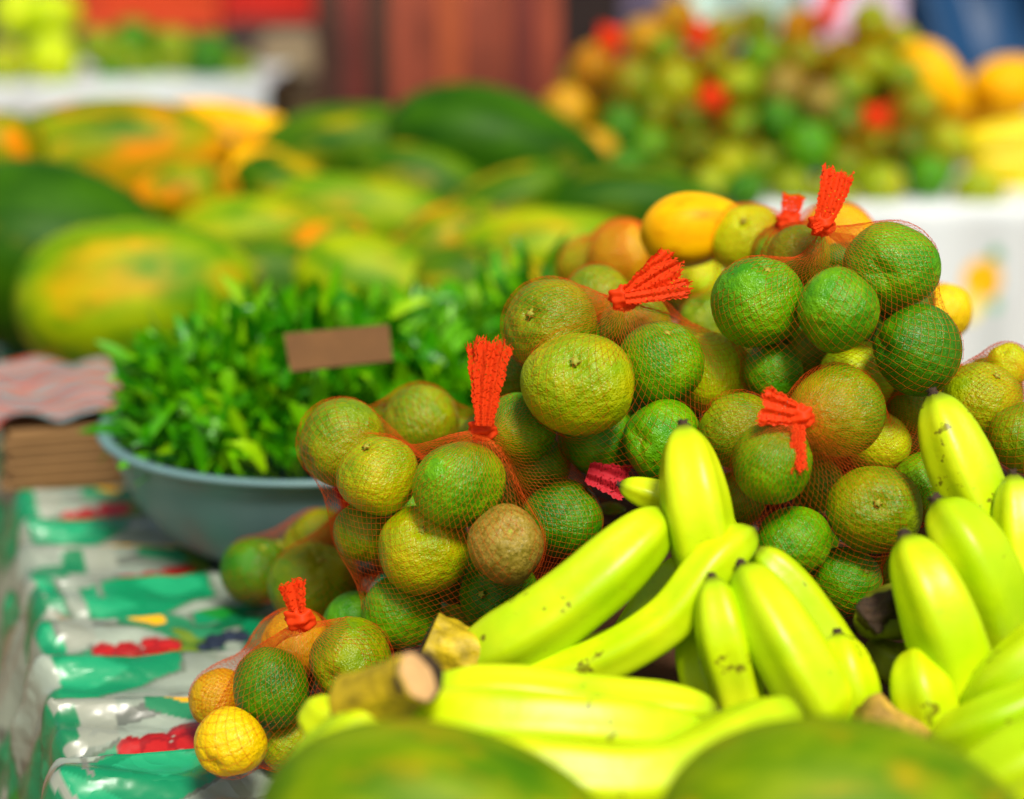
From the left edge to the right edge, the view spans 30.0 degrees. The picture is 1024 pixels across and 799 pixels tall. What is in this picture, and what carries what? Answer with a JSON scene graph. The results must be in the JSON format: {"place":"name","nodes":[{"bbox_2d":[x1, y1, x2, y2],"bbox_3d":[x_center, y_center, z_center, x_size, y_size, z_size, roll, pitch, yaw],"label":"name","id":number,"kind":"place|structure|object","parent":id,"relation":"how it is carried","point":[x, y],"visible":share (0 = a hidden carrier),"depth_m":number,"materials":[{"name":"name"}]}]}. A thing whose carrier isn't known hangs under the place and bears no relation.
{"place":"outdoors","nodes":[
{"label":"outdoors","id":0,"kind":"place"},
{"bbox_2d":[76,0,234,29],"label":"plastic crate","id":1,"kind":"object","parent":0,"point":[173,14],"visible":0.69,"depth_m":6.88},
{"bbox_2d":[0,0,907,106],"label":"market wall","id":2,"kind":"structure","parent":0,"point":[242,37],"depth_m":9.26,"materials":[{"name":"red paint"}]},
{"bbox_2d":[905,0,1023,83],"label":"blue tarpaulin","id":3,"kind":"object","parent":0,"point":[970,37],"visible":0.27,"depth_m":6.01,"materials":[{"name":"plastic"}]},
{"label":"green orange","id":4,"kind":"object","parent":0,"visible":0},
{"bbox_2d":[711,162,963,404],"bbox_3d":[0.274,-0.086,1.685,0.215,0.264,0.314,0,15,0],"label":"net bag","id":5,"kind":"object","parent":4,"relation":"on","point":[821,223],"visible":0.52,"depth_m":1.59,"materials":[{"name":"red plastic"}]},
{"bbox_2d":[710,257,803,347],"bbox_3d":[0.207,-0.082,1.602,0.078,0.074,0.077,-4,42,-16],"label":"green orange","id":6,"kind":"object","parent":5,"relation":"in","point":[744,280],"visible":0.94,"depth_m":1.57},
{"bbox_2d":[743,342,803,398],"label":"green orange","id":7,"kind":"object","parent":5,"relation":"in","point":[784,386],"visible":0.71,"depth_m":1.61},
{"bbox_2d":[767,225,830,286],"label":"green orange","id":8,"kind":"object","parent":5,"relation":"in","point":[791,254],"visible":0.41,"depth_m":1.66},
{"bbox_2d":[797,266,879,353],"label":"green orange","id":9,"kind":"object","parent":5,"relation":"in","point":[821,287],"visible":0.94,"depth_m":1.54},
{"bbox_2d":[843,221,940,311],"bbox_3d":[0.320,-0.111,1.609,0.082,0.076,0.072,7,15,24],"label":"green orange","id":10,"kind":"object","parent":5,"relation":"in","point":[935,260],"visible":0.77,"depth_m":1.58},
{"bbox_2d":[872,304,962,396],"bbox_3d":[0.337,-0.042,1.591,0.074,0.077,0.071,2,13,-27],"label":"green orange","id":11,"kind":"object","parent":5,"relation":"in","point":[927,355],"visible":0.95,"depth_m":1.56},
{"label":"green orange","id":12,"kind":"object","parent":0,"visible":0},
{"bbox_2d":[556,217,720,321],"bbox_3d":[0.136,-0.144,2.088,0.177,0.132,0.236,0,15,0],"label":"net bag","id":13,"kind":"object","parent":12,"relation":"on","point":[602,225],"visible":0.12,"depth_m":2.00,"materials":[{"name":"red plastic"}]},
{"bbox_2d":[587,219,650,283],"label":"green orange","id":14,"kind":"object","parent":13,"relation":"in","point":[634,245],"visible":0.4,"depth_m":1.98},
{"label":"green orange","id":15,"kind":"object","parent":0,"visible":0},
{"bbox_2d":[747,0,918,108],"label":"net bag","id":16,"kind":"object","parent":15,"relation":"on","point":[825,16],"visible":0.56,"depth_m":4.29,"materials":[{"name":"red plastic"}]},
{"label":"ground","id":17,"kind":"structure","parent":0,"visible":0},
{"bbox_2d":[267,70,289,98],"bbox_3d":[-1.399,-0.651,6.554,1.240,0.905,0.880,0,15,0],"label":"stall table","id":18,"kind":"object","parent":17,"relation":"on","point":[278,82],"visible":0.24,"depth_m":6.38,"materials":[{"name":"white wood"}]},
{"bbox_2d":[0,60,290,115],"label":"tablecloth","id":19,"kind":"object","parent":18,"relation":"on","point":[29,95],"visible":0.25,"depth_m":6.00,"materials":[{"name":"white fabric"}]},
{"bbox_2d":[25,31,79,82],"bbox_3d":[-1.468,-1.082,6.099,0.171,0.185,0.177,-4,56,-14],"label":"pomelo","id":20,"kind":"object","parent":19,"relation":"on","point":[51,56],"visible":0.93,"depth_m":6.03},
{"bbox_2d":[186,33,232,77],"bbox_3d":[-0.989,-1.121,6.251,0.153,0.155,0.145,-14,9,-42],"label":"mango","id":21,"kind":"object","parent":19,"relation":"on","point":[209,55],"visible":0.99,"depth_m":6.20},
{"bbox_2d":[267,85,318,117],"bbox_3d":[-0.791,-0.703,6.897,0.340,0.828,0.300,0,15,0],"label":"wooden box","id":22,"kind":"object","parent":17,"relation":"on","point":[287,101],"visible":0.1,"depth_m":6.66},
{"bbox_2d":[257,30,316,81],"bbox_3d":[-0.791,-1.224,6.805,0.220,0.160,0.300,-1,15,-6],"label":"paper sack","id":23,"kind":"object","parent":22,"relation":"on","point":[295,50],"visible":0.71,"depth_m":6.67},
{"bbox_2d":[222,0,314,21],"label":"plastic crate","id":24,"kind":"object","parent":23,"relation":"on","point":[270,10],"visible":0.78,"depth_m":6.88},
{"bbox_2d":[314,0,559,106],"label":"plank screen","id":25,"kind":"object","parent":17,"relation":"on","point":[374,64],"visible":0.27,"depth_m":5.57,"materials":[{"name":"brown wood"}]},
{"bbox_2d":[560,0,621,86],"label":"wooden post","id":26,"kind":"object","parent":17,"relation":"on","point":[580,20],"visible":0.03,"depth_m":5.82,"materials":[{"name":"brown wood"}]},
{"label":"market table","id":27,"kind":"object","parent":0,"visible":0},
{"bbox_2d":[0,316,787,798],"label":"tablecloth","id":28,"kind":"object","parent":27,"relation":"on","point":[124,620],"visible":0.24,"depth_m":1.89,"materials":[{"name":"plastic"}]},
{"bbox_2d":[0,408,124,490],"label":"cardboard stack","id":29,"kind":"object","parent":28,"relation":"on","point":[39,452],"visible":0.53,"depth_m":2.35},
{"bbox_2d":[0,355,122,424],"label":"folded cloth","id":30,"kind":"object","parent":29,"relation":"on","point":[46,388],"visible":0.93,"depth_m":2.45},
{"bbox_2d":[0,158,164,352],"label":"papaya","id":31,"kind":"object","parent":28,"relation":"on","point":[42,201],"visible":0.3,"depth_m":2.89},
{"bbox_2d":[27,97,236,187],"bbox_3d":[-0.736,-0.417,3.429,0.494,0.239,0.240,-12,25,0],"label":"papaya","id":32,"kind":"object","parent":28,"relation":"on","point":[123,142],"visible":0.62,"depth_m":3.33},
{"bbox_2d":[0,111,46,159],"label":"papaya","id":33,"kind":"object","parent":32,"relation":"on","point":[22,136],"visible":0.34,"depth_m":3.25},
{"bbox_2d":[14,220,262,368],"bbox_3d":[-0.543,-0.143,2.800,0.363,0.246,0.248,-8,7,0],"label":"papaya","id":34,"kind":"object","parent":28,"relation":"on","point":[79,290],"visible":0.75,"depth_m":2.70,"materials":[{"name":"food"}]},
{"bbox_2d":[125,160,240,222],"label":"papaya","id":35,"kind":"object","parent":28,"relation":"on","point":[170,192],"visible":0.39,"depth_m":3.21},
{"bbox_2d":[172,195,319,242],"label":"papaya","id":36,"kind":"object","parent":28,"relation":"on","point":[233,218],"visible":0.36,"depth_m":3.10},
{"bbox_2d":[232,234,307,310],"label":"papaya","id":37,"kind":"object","parent":28,"relation":"on","point":[273,257],"visible":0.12,"depth_m":2.82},
{"bbox_2d":[232,151,324,194],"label":"papaya","id":38,"kind":"object","parent":28,"relation":"on","point":[262,173],"visible":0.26,"depth_m":3.39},
{"bbox_2d":[96,412,466,569],"bbox_3d":[-0.222,0.086,2.187,0.490,0.135,0.490,0,15,0],"label":"bowl","id":39,"kind":"object","parent":28,"relation":"on","point":[213,517],"visible":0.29,"depth_m":1.99,"materials":[{"name":"grey plastic"}]},
{"bbox_2d":[78,259,503,484],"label":"leafy greens","id":40,"kind":"object","parent":39,"relation":"in","point":[223,388],"visible":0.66,"depth_m":2.11,"materials":[{"name":"green plant"}]},
{"bbox_2d":[284,324,392,372],"bbox_3d":[-0.183,-0.054,2.012,0.117,0.045,0.035,0,15,0],"label":"price tag","id":41,"kind":"object","parent":40,"relation":"in","point":[332,348],"visible":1,"depth_m":2.01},
{"bbox_2d":[188,577,394,779],"bbox_3d":[-0.213,0.210,1.645,0.178,0.176,0.281,-6,16,-22],"label":"net bag","id":42,"kind":"object","parent":28,"relation":"on","point":[300,617],"visible":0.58,"depth_m":1.55,"materials":[{"name":"red plastic"}]},
{"bbox_2d":[194,706,267,775],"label":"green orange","id":43,"kind":"object","parent":42,"relation":"in","point":[255,748],"visible":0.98,"depth_m":1.51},
{"bbox_2d":[233,647,308,729],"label":"green orange","id":44,"kind":"object","parent":42,"relation":"in","point":[264,704],"visible":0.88,"depth_m":1.54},
{"bbox_2d":[309,617,391,694],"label":"green orange","id":45,"kind":"object","parent":42,"relation":"in","point":[350,658],"visible":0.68,"depth_m":1.57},
{"bbox_2d":[219,486,381,614],"bbox_3d":[-0.203,0.148,1.868,0.136,0.178,0.348,-6,16,-21],"label":"net bag","id":46,"kind":"object","parent":28,"relation":"on","point":[323,526],"visible":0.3,"depth_m":1.82,"materials":[{"name":"red plastic"}]},
{"bbox_2d":[220,538,282,603],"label":"green orange","id":47,"kind":"object","parent":46,"relation":"in","point":[245,562],"visible":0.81,"depth_m":1.90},
{"bbox_2d":[267,542,360,618],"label":"green orange","id":48,"kind":"object","parent":46,"relation":"in","point":[281,571],"visible":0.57,"depth_m":1.80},
{"bbox_2d":[257,103,393,174],"bbox_3d":[-0.313,-0.473,3.704,0.385,0.193,0.192,-8,51,0],"label":"papaya","id":49,"kind":"object","parent":28,"relation":"on","point":[339,138],"visible":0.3,"depth_m":3.62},
{"bbox_2d":[173,100,283,146],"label":"papaya","id":50,"kind":"object","parent":49,"relation":"on","point":[247,125],"visible":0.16,"depth_m":3.69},
{"bbox_2d":[266,173,443,239],"bbox_3d":[-0.254,-0.311,3.256,0.357,0.144,0.143,5,-2,0],"label":"papaya","id":51,"kind":"object","parent":28,"relation":"on","point":[384,208],"visible":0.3,"depth_m":3.19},
{"bbox_2d":[294,232,420,317],"bbox_3d":[-0.198,-0.171,2.852,0.277,0.147,0.146,10,10,0],"label":"papaya","id":52,"kind":"object","parent":28,"relation":"on","point":[368,260],"visible":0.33,"depth_m":2.80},
{"bbox_2d":[414,244,553,331],"bbox_3d":[-0.048,-0.162,2.846,0.264,0.142,0.143,0,56,0],"label":"papaya","id":53,"kind":"object","parent":52,"relation":"on","point":[435,265],"visible":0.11,"depth_m":2.79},
{"bbox_2d":[354,142,483,203],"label":"papaya","id":54,"kind":"object","parent":28,"relation":"on","point":[443,177],"visible":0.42,"depth_m":3.44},
{"bbox_2d":[260,719,596,798],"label":"papaya","id":55,"kind":"object","parent":28,"relation":"on","point":[401,759],"visible":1,"depth_m":1.09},
{"bbox_2d":[391,200,503,252],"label":"papaya","id":56,"kind":"object","parent":28,"relation":"on","point":[451,223],"visible":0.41,"depth_m":2.95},
{"bbox_2d":[367,232,598,343],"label":"leafy greens","id":57,"kind":"object","parent":28,"relation":"on","point":[489,293],"visible":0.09,"depth_m":2.45,"materials":[{"name":"green plant"}]},
{"bbox_2d":[386,82,609,174],"bbox_3d":[-0.028,-0.469,3.648,0.456,0.238,0.240,10,42,0],"label":"papaya","id":58,"kind":"object","parent":28,"relation":"on","point":[484,129],"visible":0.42,"depth_m":3.55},
{"bbox_2d":[447,161,571,211],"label":"papaya","id":59,"kind":"object","parent":28,"relation":"on","point":[530,184],"visible":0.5,"depth_m":3.26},
{"bbox_2d":[458,207,615,269],"bbox_3d":[0.060,-0.226,2.944,0.300,0.142,0.141,-5,7,0],"label":"papaya","id":60,"kind":"object","parent":28,"relation":"on","point":[540,232],"visible":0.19,"depth_m":2.90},
{"bbox_2d":[547,165,718,221],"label":"papaya","id":61,"kind":"object","parent":28,"relation":"on","point":[635,192],"visible":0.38,"depth_m":3.24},
{"bbox_2d":[390,646,890,702],"bbox_3d":[0.200,0.285,1.526,0.620,0.084,0.272,0,15,0],"label":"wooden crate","id":62,"kind":"object","parent":28,"relation":"on","point":[662,668],"depth_m":1.58,"materials":[{"name":"brown wood"}]},
{"bbox_2d":[295,334,620,650],"bbox_3d":[-0.043,0.066,1.700,0.305,0.318,0.381,-13,20,-40],"label":"net bag","id":63,"kind":"object","parent":62,"relation":"on","point":[490,356],"visible":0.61,"depth_m":1.55,"materials":[{"name":"red plastic"}]},
{"bbox_2d":[299,398,383,485],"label":"green orange","id":64,"kind":"object","parent":63,"relation":"in","point":[363,412],"visible":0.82,"depth_m":1.63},
{"bbox_2d":[333,505,391,561],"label":"green orange","id":65,"kind":"object","parent":63,"relation":"in","point":[371,518],"visible":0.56,"depth_m":1.62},
{"bbox_2d":[336,436,417,515],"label":"green orange","id":66,"kind":"object","parent":63,"relation":"in","point":[375,507],"visible":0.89,"depth_m":1.58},
{"bbox_2d":[361,578,440,649],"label":"green orange","id":67,"kind":"object","parent":63,"relation":"in","point":[384,603],"visible":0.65,"depth_m":1.61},
{"bbox_2d":[382,385,459,459],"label":"green orange","id":68,"kind":"object","parent":63,"relation":"in","point":[440,410],"visible":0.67,"depth_m":1.72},
{"bbox_2d":[378,505,468,594],"bbox_3d":[-0.074,0.126,1.595,0.076,0.072,0.075,0,56,0],"label":"green orange","id":69,"kind":"object","parent":63,"relation":"in","point":[397,535],"visible":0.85,"depth_m":1.57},
{"bbox_2d":[412,441,505,527],"bbox_3d":[-0.043,0.069,1.563,0.078,0.072,0.066,-9,26,-30],"label":"green orange","id":70,"kind":"object","parent":63,"relation":"in","point":[435,469],"visible":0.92,"depth_m":1.54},
{"bbox_2d":[459,563,536,624],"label":"green orange","id":71,"kind":"object","parent":63,"relation":"in","point":[477,597],"visible":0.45,"depth_m":1.58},
{"bbox_2d":[467,503,543,585],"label":"green orange","id":72,"kind":"object","parent":63,"relation":"in","point":[515,552],"visible":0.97,"depth_m":1.51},
{"bbox_2d":[484,392,555,465],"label":"green orange","id":73,"kind":"object","parent":63,"relation":"in","point":[517,427],"visible":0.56,"depth_m":1.60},
{"bbox_2d":[522,479,603,558],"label":"green orange","id":74,"kind":"object","parent":63,"relation":"in","point":[597,526],"visible":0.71,"depth_m":1.59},
{"bbox_2d":[290,649,802,798],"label":"banana bunch","id":75,"kind":"object","parent":62,"relation":"on","point":[598,736],"visible":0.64,"depth_m":1.28,"materials":[{"name":"food"}]},
{"bbox_2d":[420,506,758,676],"bbox_3d":[0.057,0.159,1.453,0.264,0.146,0.089,0,15,0],"label":"banana bunch","id":76,"kind":"object","parent":62,"relation":"on","point":[557,616],"visible":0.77,"depth_m":1.43,"materials":[{"name":"food"}]},
{"bbox_2d":[614,419,736,676],"bbox_3d":[0.131,0.122,1.497,0.111,0.217,0.113,0,15,0],"label":"banana bunch","id":77,"kind":"object","parent":62,"relation":"on","point":[687,492],"visible":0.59,"depth_m":1.45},
{"bbox_2d":[675,546,858,716],"bbox_3d":[0.193,0.191,1.434,0.148,0.150,0.124,6,16,21],"label":"banana bunch","id":78,"kind":"object","parent":62,"relation":"on","point":[770,617],"visible":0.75,"depth_m":1.39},
{"bbox_2d":[849,583,906,686],"bbox_3d":[0.298,0.184,1.474,0.101,0.099,0.055,-7,17,-25],"label":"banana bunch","id":79,"kind":"object","parent":62,"relation":"on","point":[875,621],"visible":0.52,"depth_m":1.46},
{"bbox_2d":[826,528,991,736],"bbox_3d":[0.295,0.186,1.397,0.136,0.163,0.096,-9,17,-29],"label":"banana bunch","id":80,"kind":"object","parent":62,"relation":"on","point":[937,662],"visible":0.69,"depth_m":1.38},
{"bbox_2d":[918,386,1023,649],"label":"banana bunch","id":81,"kind":"object","parent":62,"relation":"on","point":[974,523],"visible":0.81,"depth_m":1.45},
{"bbox_2d":[929,622,1023,798],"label":"banana bunch","id":82,"kind":"object","parent":62,"relation":"on","point":[982,724],"visible":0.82,"depth_m":1.32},
{"bbox_2d":[533,431,1023,645],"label":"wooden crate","id":83,"kind":"object","parent":28,"relation":"on","point":[608,521],"depth_m":1.67,"materials":[{"name":"brown wood"}]},
{"bbox_2d":[488,247,748,499],"bbox_3d":[0.087,-0.047,1.725,0.233,0.228,0.383,-4,15,-14],"label":"net bag","id":84,"kind":"object","parent":83,"relation":"on","point":[631,294],"visible":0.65,"depth_m":1.59,"materials":[{"name":"red plastic"}]},
{"bbox_2d":[504,279,596,362],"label":"green orange","id":85,"kind":"object","parent":84,"relation":"in","point":[515,334],"visible":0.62,"depth_m":1.61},
{"bbox_2d":[520,333,634,435],"bbox_3d":[0.054,-0.014,1.569,0.094,0.087,0.080,2,-26,7],"label":"green orange","id":86,"kind":"object","parent":84,"relation":"in","point":[620,382],"visible":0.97,"depth_m":1.54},
{"bbox_2d":[558,407,634,474],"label":"green orange","id":87,"kind":"object","parent":84,"relation":"in","point":[606,443],"visible":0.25,"depth_m":1.62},
{"bbox_2d":[623,399,698,478],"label":"green orange","id":88,"kind":"object","parent":84,"relation":"in","point":[656,437],"visible":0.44,"depth_m":1.57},
{"bbox_2d":[620,321,704,403],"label":"green orange","id":89,"kind":"object","parent":84,"relation":"in","point":[663,370],"visible":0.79,"depth_m":1.59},
{"bbox_2d":[640,192,738,268],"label":"papaya","id":90,"kind":"object","parent":84,"relation":"on","point":[682,225],"visible":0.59,"depth_m":1.83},
{"bbox_2d":[679,332,748,414],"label":"green orange","id":91,"kind":"object","parent":84,"relation":"in","point":[706,393],"visible":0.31,"depth_m":1.64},
{"bbox_2d":[698,361,962,618],"bbox_3d":[0.292,0.069,1.691,0.217,0.258,0.424,5,16,19],"label":"net bag","id":92,"kind":"object","parent":83,"relation":"on","point":[798,417],"visible":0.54,"depth_m":1.51,"materials":[{"name":"red plastic"}]},
{"bbox_2d":[699,392,764,467],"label":"green orange","id":93,"kind":"object","parent":92,"relation":"in","point":[707,418],"visible":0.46,"depth_m":1.55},
{"bbox_2d":[732,425,812,503],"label":"green orange","id":94,"kind":"object","parent":92,"relation":"in","point":[741,481],"visible":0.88,"depth_m":1.50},
{"bbox_2d":[758,506,831,572],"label":"green orange","id":95,"kind":"object","parent":92,"relation":"in","point":[796,553],"visible":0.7,"depth_m":1.53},
{"bbox_2d":[676,192,951,330],"bbox_3d":[0.285,-0.130,1.855,0.264,0.172,0.213,-7,16,-24],"label":"net bag","id":96,"kind":"object","parent":92,"relation":"on","point":[788,215],"visible":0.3,"depth_m":1.79,"materials":[{"name":"red plastic"}]},
{"bbox_2d":[712,205,775,268],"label":"green orange","id":97,"kind":"object","parent":96,"relation":"in","point":[742,208],"visible":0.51,"depth_m":1.82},
{"bbox_2d":[791,363,885,456],"bbox_3d":[0.266,0.010,1.571,0.083,0.077,0.073,-10,-23,-32],"label":"green orange","id":98,"kind":"object","parent":92,"relation":"in","point":[862,383],"visible":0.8,"depth_m":1.54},
{"bbox_2d":[810,547,882,616],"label":"green orange","id":99,"kind":"object","parent":92,"relation":"in","point":[837,590],"visible":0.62,"depth_m":1.56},
{"bbox_2d":[825,466,922,553],"bbox_3d":[0.293,0.089,1.549,0.078,0.071,0.066,2,-12,6],"label":"green orange","id":100,"kind":"object","parent":92,"relation":"in","point":[913,515],"visible":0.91,"depth_m":1.52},
{"bbox_2d":[941,341,1023,475],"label":"net bag","id":101,"kind":"object","parent":83,"relation":"on","point":[977,358],"visible":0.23,"depth_m":1.61,"materials":[{"name":"red plastic"}]},
{"bbox_2d":[941,362,1022,437],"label":"green orange","id":102,"kind":"object","parent":101,"relation":"in","point":[957,387],"visible":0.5,"depth_m":1.61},
{"bbox_2d":[987,402,1023,473],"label":"green orange","id":103,"kind":"object","parent":101,"relation":"in","point":[1011,458],"visible":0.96,"depth_m":1.57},
{"bbox_2d":[662,716,1016,798],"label":"papaya","id":104,"kind":"object","parent":28,"relation":"on","point":[821,757],"visible":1,"depth_m":1.08,"materials":[{"name":"food"}]},
{"bbox_3d":[0.766,-0.106,4.598,1.294,0.866,0.980,0,15,0],"label":"stall table","id":105,"kind":"object","parent":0,"visible":0},
{"bbox_2d":[688,160,1023,401],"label":"tablecloth","id":106,"kind":"object","parent":105,"relation":"on","point":[980,247],"visible":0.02,"depth_m":4.01,"materials":[{"name":"white fabric"}]},
{"bbox_2d":[544,17,655,128],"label":"net bag","id":107,"kind":"object","parent":106,"relation":"on","point":[609,39],"visible":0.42,"depth_m":4.10,"materials":[{"name":"red plastic"}]},
{"bbox_2d":[610,59,654,108],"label":"green orange","id":108,"kind":"object","parent":107,"relation":"in","point":[643,96],"visible":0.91,"depth_m":4.13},
{"bbox_2d":[650,0,775,101],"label":"net bag","id":109,"kind":"object","parent":107,"relation":"on","point":[698,33],"visible":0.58,"depth_m":4.26,"materials":[{"name":"red plastic"}]},
{"bbox_2d":[641,80,790,176],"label":"net bag","id":110,"kind":"object","parent":106,"relation":"on","point":[709,98],"visible":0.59,"depth_m":4.01,"materials":[{"name":"red plastic"}]},
{"bbox_2d":[768,167,810,200],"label":"green orange","id":111,"kind":"object","parent":106,"relation":"on","point":[791,181],"visible":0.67,"depth_m":4.03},
{"bbox_2d":[785,122,833,174],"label":"green orange","id":112,"kind":"object","parent":111,"relation":"on","point":[809,148],"visible":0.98,"depth_m":4.04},
{"bbox_2d":[855,163,903,202],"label":"green orange","id":113,"kind":"object","parent":106,"relation":"on","point":[880,183],"visible":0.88,"depth_m":4.01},
{"bbox_2d":[821,62,963,169],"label":"net bag","id":114,"kind":"object","parent":106,"relation":"on","point":[875,118],"visible":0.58,"depth_m":4.06,"materials":[{"name":"red plastic"}]},
{"bbox_2d":[896,40,971,121],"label":"papaya","id":115,"kind":"object","parent":114,"relation":"on","point":[946,82],"visible":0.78,"depth_m":4.24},
{"bbox_2d":[905,153,952,198],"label":"green orange","id":116,"kind":"object","parent":106,"relation":"on","point":[928,175],"visible":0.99,"depth_m":4.04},
{"bbox_2d":[935,105,993,131],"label":"papaya","id":117,"kind":"object","parent":106,"relation":"on","point":[975,118],"visible":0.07,"depth_m":4.43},
{"bbox_2d":[968,56,1023,121],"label":"papaya","id":118,"kind":"object","parent":117,"relation":"on","point":[996,86],"visible":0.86,"depth_m":4.35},
{"bbox_2d":[962,116,1023,187],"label":"banana bunch","id":119,"kind":"object","parent":106,"relation":"on","point":[996,148],"visible":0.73,"depth_m":4.18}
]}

